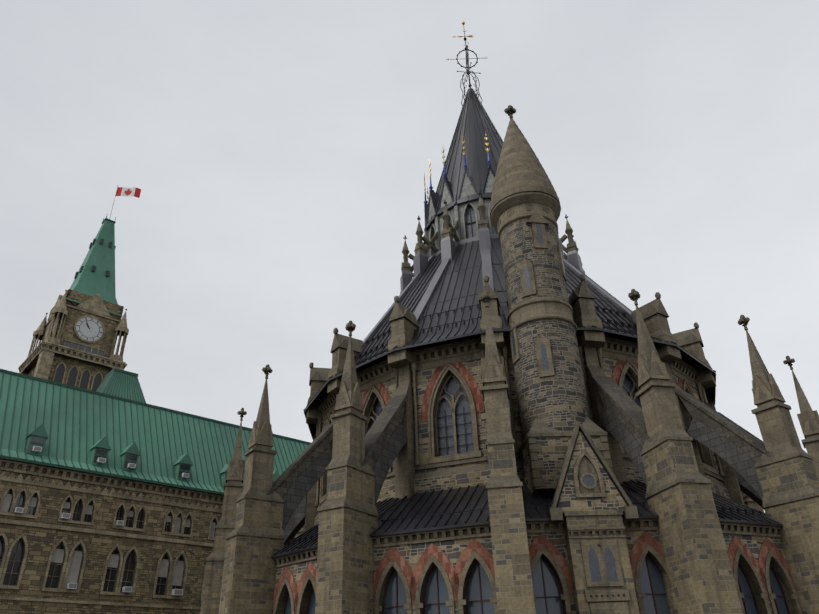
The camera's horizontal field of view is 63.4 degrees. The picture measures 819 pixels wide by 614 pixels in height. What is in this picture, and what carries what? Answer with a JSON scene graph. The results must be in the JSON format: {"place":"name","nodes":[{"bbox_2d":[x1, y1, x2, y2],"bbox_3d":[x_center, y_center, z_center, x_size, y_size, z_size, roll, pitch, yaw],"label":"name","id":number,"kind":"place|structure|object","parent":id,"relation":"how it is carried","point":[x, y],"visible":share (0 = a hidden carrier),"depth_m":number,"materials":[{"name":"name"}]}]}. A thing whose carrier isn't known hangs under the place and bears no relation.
{"place":"outdoors","nodes":[
{"label":"outdoors","id":0,"kind":"place"},
{"bbox_2d":[0,185,310,613],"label":"building","id":1,"kind":"structure","parent":0,"point":[112,481],"depth_m":59.76,"materials":[{"name":"stone"}]},
{"bbox_2d":[0,0,818,512],"label":"sky","id":2,"kind":"structure","parent":0,"point":[278,153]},
{"bbox_2d":[314,334,730,525],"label":"library drum walls","id":3,"kind":"structure","parent":0,"point":[452,430],"depth_m":40.68,"materials":[{"name":"brown stone"}]},
{"bbox_2d":[303,235,715,438],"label":"main roof","id":4,"kind":"structure","parent":3,"relation":"on","point":[439,298],"depth_m":47.44,"materials":[{"name":"grey metal"}]},
{"bbox_2d":[423,137,497,258],"bbox_3d":[7.240,-7.969,63.875,12.068,13.250,12.068,-6,-30,8],"label":"lantern","id":5,"kind":"object","parent":4,"relation":"on","point":[465,214],"visible":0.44,"depth_m":59.23,"materials":[{"name":"grey metal"}]},
{"bbox_2d":[424,88,502,235],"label":"spire roof","id":6,"kind":"structure","parent":5,"relation":"on","point":[475,126],"depth_m":64.54,"materials":[{"name":"grey metal"}]},
{"bbox_2d":[446,21,487,105],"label":"finial","id":7,"kind":"object","parent":6,"relation":"on","point":[466,50],"visible":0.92,"depth_m":74.69,"materials":[{"name":"black metal"}]},
{"bbox_2d":[400,190,584,343],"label":"pinnacles","id":8,"kind":"object","parent":4,"relation":"on","point":[448,250],"visible":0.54,"depth_m":56.24,"materials":[{"name":"grey stone"}]},
{"bbox_2d":[304,274,744,531],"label":"upper buttresses","id":9,"kind":"structure","parent":3,"relation":"attached to","point":[405,324],"depth_m":42.10,"materials":[{"name":"stone"}]},
{"bbox_2d":[266,376,818,543],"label":"flying buttresses","id":10,"kind":"structure","parent":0,"point":[740,450],"depth_m":37.87,"materials":[{"name":"grey stone"}]},
{"bbox_2d":[489,105,639,613],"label":"turret","id":11,"kind":"object","parent":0,"point":[565,455],"visible":1,"depth_m":36.61,"materials":[{"name":"brown stone"}]},
{"label":"ground","id":12,"kind":"structure","parent":0,"visible":0},
{"bbox_2d":[200,289,818,613],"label":"buttress piers","id":13,"kind":"structure","parent":12,"relation":"on","point":[240,573],"depth_m":32.70,"materials":[{"name":"brown stone"}]},
{"bbox_2d":[273,518,802,613],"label":"library gallery walls","id":14,"kind":"structure","parent":12,"relation":"on","point":[445,571],"depth_m":31.31,"materials":[{"name":"brown stone"}]},
{"bbox_2d":[271,480,782,557],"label":"lower roof","id":15,"kind":"structure","parent":14,"relation":"on","point":[447,508],"depth_m":34.05,"materials":[{"name":"grey metal"}]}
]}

